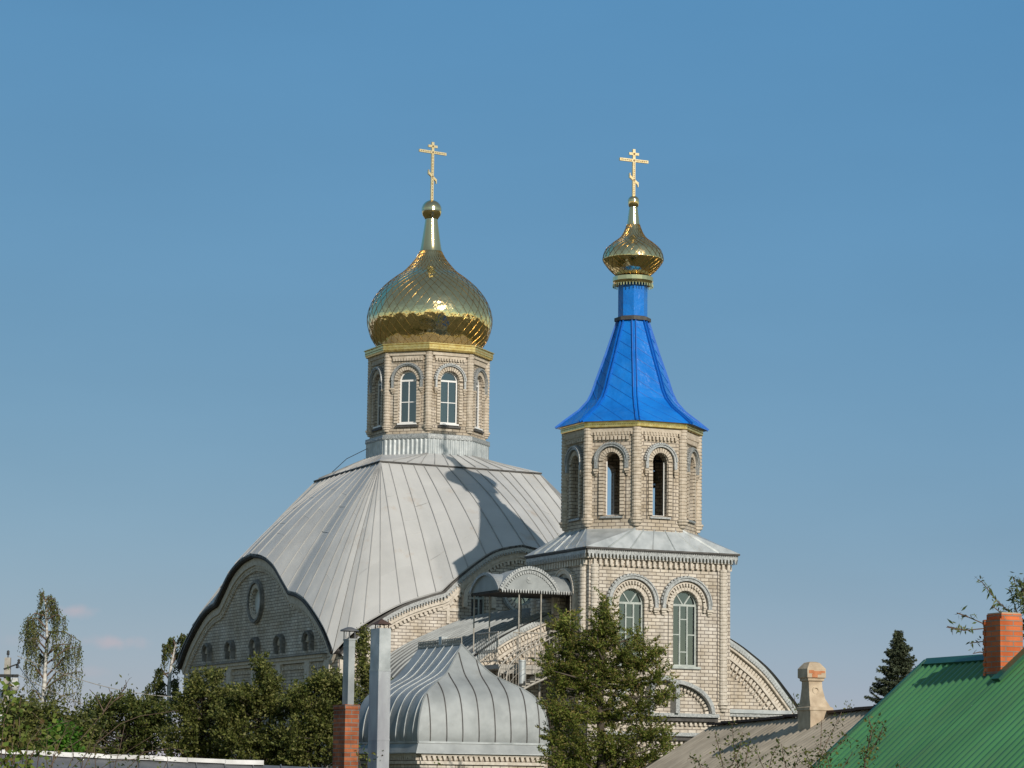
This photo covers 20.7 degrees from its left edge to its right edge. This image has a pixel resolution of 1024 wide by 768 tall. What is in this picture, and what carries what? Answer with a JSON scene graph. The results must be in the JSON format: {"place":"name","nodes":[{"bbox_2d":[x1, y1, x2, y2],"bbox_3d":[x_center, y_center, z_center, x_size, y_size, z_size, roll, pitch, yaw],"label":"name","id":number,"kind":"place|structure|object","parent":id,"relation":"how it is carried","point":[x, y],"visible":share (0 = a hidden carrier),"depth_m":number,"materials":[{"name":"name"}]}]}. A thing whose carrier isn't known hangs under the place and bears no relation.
{"place":"outdoors","nodes":[
{"label":"outdoors","id":0,"kind":"place"},
{"bbox_2d":[0,665,78,767],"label":"vine","id":1,"kind":"object","parent":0,"point":[5,744],"visible":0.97,"depth_m":35.68,"materials":[{"name":"green plant"}]},
{"bbox_2d":[0,749,337,767],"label":"shed","id":2,"kind":"structure","parent":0,"point":[102,761],"depth_m":44.05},
{"bbox_2d":[0,0,1023,756],"label":"sky","id":3,"kind":"structure","parent":0,"point":[206,206],"materials":[{"name":"blue"}]},
{"bbox_2d":[646,662,875,767],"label":"slate roof house","id":4,"kind":"structure","parent":0,"point":[814,708],"depth_m":54.64,"materials":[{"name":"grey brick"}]},
{"bbox_2d":[788,694,798,713],"bbox_3d":[5.860,6.718,57.583,0.382,0.727,0.468,-1,-8,9],"label":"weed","id":5,"kind":"object","parent":4,"relation":"on","point":[795,704],"visible":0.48,"depth_m":57.56,"materials":[{"name":"green plant"}]},
{"bbox_2d":[812,612,1023,767],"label":"green roof house","id":6,"kind":"structure","parent":0,"point":[965,711],"depth_m":40.98,"materials":[{"name":"green metal"}]},
{"label":"ground","id":7,"kind":"structure","parent":0,"visible":0},
{"bbox_2d":[0,650,19,745],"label":"utility pole","id":8,"kind":"object","parent":7,"relation":"on","point":[7,672],"visible":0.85,"depth_m":84.47,"materials":[{"name":"grey concrete"}]},
{"bbox_2d":[17,663,95,723],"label":"wire","id":9,"kind":"object","parent":8,"relation":"attached to","point":[33,685],"visible":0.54,"depth_m":77.97,"materials":[{"name":"grey paint"}]},
{"bbox_2d":[19,675,179,723],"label":"wire","id":10,"kind":"object","parent":8,"relation":"attached to","point":[57,693],"visible":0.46,"depth_m":85.51,"materials":[{"name":"paint"}]},
{"bbox_2d":[18,656,205,698],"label":"wire","id":11,"kind":"object","parent":8,"relation":"attached to","point":[90,682],"visible":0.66,"depth_m":85.56,"materials":[{"name":"paint"}]},
{"bbox_2d":[17,588,84,717],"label":"birch tree","id":12,"kind":"object","parent":7,"relation":"on","point":[36,640],"visible":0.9,"depth_m":94.58,"materials":[{"name":"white plant"}]},
{"bbox_2d":[0,689,112,752],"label":"leafy shrub","id":13,"kind":"object","parent":7,"relation":"on","point":[28,716],"visible":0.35,"depth_m":59.12,"materials":[{"name":"green plant"}]},
{"bbox_2d":[41,717,89,752],"bbox_3d":[-7.656,7.813,47.333,0.832,4.335,1.056,5,-9,-29],"label":"leafy shrub","id":14,"kind":"object","parent":7,"relation":"on","point":[74,738],"visible":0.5,"depth_m":47.45,"materials":[{"name":"green plant"}]},
{"bbox_2d":[17,674,190,767],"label":"bare shrub","id":15,"kind":"object","parent":7,"relation":"on","point":[100,749],"visible":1,"depth_m":33.73,"materials":[{"name":"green plant"}]},
{"bbox_2d":[69,687,175,755],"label":"fruit tree","id":16,"kind":"object","parent":7,"relation":"on","point":[139,727],"visible":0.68,"depth_m":78.93,"materials":[{"name":"green plant"}]},
{"bbox_2d":[142,633,186,753],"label":"birch tree","id":17,"kind":"object","parent":7,"relation":"on","point":[158,685],"visible":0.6,"depth_m":103.51,"materials":[{"name":"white plant"}]},
{"bbox_2d":[149,664,246,758],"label":"orchard tree","id":18,"kind":"object","parent":7,"relation":"on","point":[195,720],"visible":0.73,"depth_m":77.12,"materials":[{"name":"green plant"}]},
{"bbox_2d":[204,649,305,765],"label":"orchard tree","id":19,"kind":"object","parent":7,"relation":"on","point":[249,703],"visible":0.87,"depth_m":76.02,"materials":[{"name":"green plant"}]},
{"bbox_2d":[269,665,367,767],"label":"orchard tree","id":20,"kind":"object","parent":7,"relation":"on","point":[311,715],"visible":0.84,"depth_m":74.99,"materials":[{"name":"green plant"}]},
{"bbox_2d":[332,627,359,767],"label":"brick chimney","id":21,"kind":"object","parent":7,"relation":"on","point":[346,730],"visible":1,"depth_m":49.79,"materials":[{"name":"red brick"}]},
{"bbox_2d":[351,623,393,704],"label":"young fruit tree","id":22,"kind":"object","parent":7,"relation":"on","point":[362,665],"visible":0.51,"depth_m":82.43,"materials":[{"name":"green plant"}]},
{"bbox_2d":[368,619,392,767],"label":"square flue","id":23,"kind":"object","parent":7,"relation":"on","point":[379,700],"visible":1,"depth_m":46.82,"materials":[{"name":"metal"}]},
{"bbox_2d":[355,744,442,767],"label":"weed","id":24,"kind":"object","parent":7,"relation":"on","point":[369,760],"visible":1,"depth_m":46.54,"materials":[{"name":"green plant"}]},
{"bbox_2d":[358,637,549,767],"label":"chapel","id":25,"kind":"structure","parent":7,"relation":"on","point":[454,703],"depth_m":74.73,"materials":[{"name":"metal"}]},
{"bbox_2d":[519,660,525,687],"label":"vent pipe","id":26,"kind":"object","parent":25,"relation":"on","point":[522,666],"visible":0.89,"depth_m":77.65,"materials":[{"name":"silver metal"}]},
{"bbox_2d":[175,142,798,767],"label":"church","id":27,"kind":"structure","parent":7,"relation":"on","point":[419,520],"depth_m":90.63,"materials":[{"name":"metal"}]},
{"bbox_2d":[247,579,263,623],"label":"round window","id":28,"kind":"structure","parent":27,"relation":"in","point":[256,584],"depth_m":92.51,"materials":[{"name":"grey brick"}]},
{"bbox_2d":[373,378,381,428],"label":"window","id":29,"kind":"structure","parent":27,"relation":"in","point":[379,384],"depth_m":95.38,"materials":[{"name":"white"}]},
{"bbox_2d":[397,371,416,424],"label":"window","id":30,"kind":"structure","parent":27,"relation":"in","point":[405,402],"depth_m":94.36,"materials":[{"name":"white"}]},
{"bbox_2d":[409,385,415,421],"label":"window","id":31,"kind":"structure","parent":27,"relation":"in","point":[412,412],"depth_m":97.42,"materials":[{"name":"white"}]},
{"bbox_2d":[439,372,458,425],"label":"window","id":32,"kind":"structure","parent":27,"relation":"in","point":[443,381],"depth_m":94.33,"materials":[{"name":"white"}]},
{"bbox_2d":[445,385,453,422],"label":"window","id":33,"kind":"structure","parent":27,"relation":"in","point":[451,393],"depth_m":97.35,"materials":[{"name":"white"}]},
{"bbox_2d":[471,596,483,614],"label":"window","id":34,"kind":"structure","parent":27,"relation":"in","point":[477,597],"depth_m":87.61,"materials":[{"name":"grey glass"}]},
{"bbox_2d":[474,378,482,430],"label":"window","id":35,"kind":"structure","parent":27,"relation":"in","point":[477,385],"depth_m":95.49,"materials":[{"name":"white"}]},
{"bbox_2d":[502,567,530,609],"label":"round window","id":36,"kind":"structure","parent":27,"relation":"in","point":[506,600],"depth_m":87.83,"materials":[{"name":"grey glass"}]},
{"bbox_2d":[476,630,568,700],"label":"staircase landing","id":37,"kind":"object","parent":7,"relation":"on","point":[507,669],"visible":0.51,"depth_m":78.11,"materials":[{"name":"grey metal"}]},
{"bbox_2d":[469,566,571,662],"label":"canopy","id":38,"kind":"object","parent":37,"relation":"on","point":[528,582],"visible":1,"depth_m":78.65,"materials":[{"name":"metal"}]},
{"bbox_2d":[530,586,685,767],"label":"deciduous tree","id":39,"kind":"object","parent":7,"relation":"on","point":[600,644],"visible":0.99,"depth_m":66.44,"materials":[{"name":"green plant"}]},
{"bbox_2d":[524,149,739,767],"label":"bell tower","id":40,"kind":"structure","parent":7,"relation":"on","point":[630,419],"depth_m":79.79,"materials":[{"name":"brick"}]},
{"bbox_2d":[565,581,573,660],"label":"door","id":41,"kind":"structure","parent":40,"relation":"in","point":[567,606],"depth_m":79.88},
{"bbox_2d":[619,589,641,665],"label":"window","id":42,"kind":"structure","parent":40,"relation":"in","point":[625,603],"depth_m":78.91,"materials":[{"name":"white plastic"}]},
{"bbox_2d":[653,459,661,487],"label":"bell","id":43,"kind":"object","parent":40,"relation":"hanging from","point":[655,478],"visible":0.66,"depth_m":81.23,"materials":[{"name":"brown metal"}]},
{"bbox_2d":[673,591,700,668],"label":"window","id":44,"kind":"structure","parent":40,"relation":"in","point":[686,666],"depth_m":79.55,"materials":[{"name":"white plastic"}]},
{"bbox_2d":[688,718,755,767],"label":"sapling","id":45,"kind":"object","parent":7,"relation":"on","point":[735,755],"visible":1,"depth_m":32.65,"materials":[{"name":"green plant"}]},
{"bbox_2d":[750,732,802,767],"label":"sapling","id":46,"kind":"object","parent":7,"relation":"on","point":[780,751],"visible":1,"depth_m":32.69,"materials":[{"name":"green plant"}]},
{"bbox_2d":[795,705,857,767],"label":"sapling","id":47,"kind":"object","parent":7,"relation":"on","point":[824,754],"visible":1,"depth_m":32.72,"materials":[{"name":"green plant"}]},
{"bbox_2d":[856,712,904,767],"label":"sapling","id":48,"kind":"object","parent":7,"relation":"on","point":[871,746],"visible":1,"depth_m":32.64,"materials":[{"name":"green plant"}]},
{"bbox_2d":[864,630,917,703],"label":"fir tree","id":49,"kind":"object","parent":7,"relation":"on","point":[897,669],"visible":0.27,"depth_m":109.38,"materials":[{"name":"green plant"}]},
{"bbox_2d":[946,572,1023,653],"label":"peach tree","id":50,"kind":"object","parent":7,"relation":"on","point":[1019,595],"visible":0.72,"depth_m":43.95,"materials":[{"name":"green plant"}]}
]}

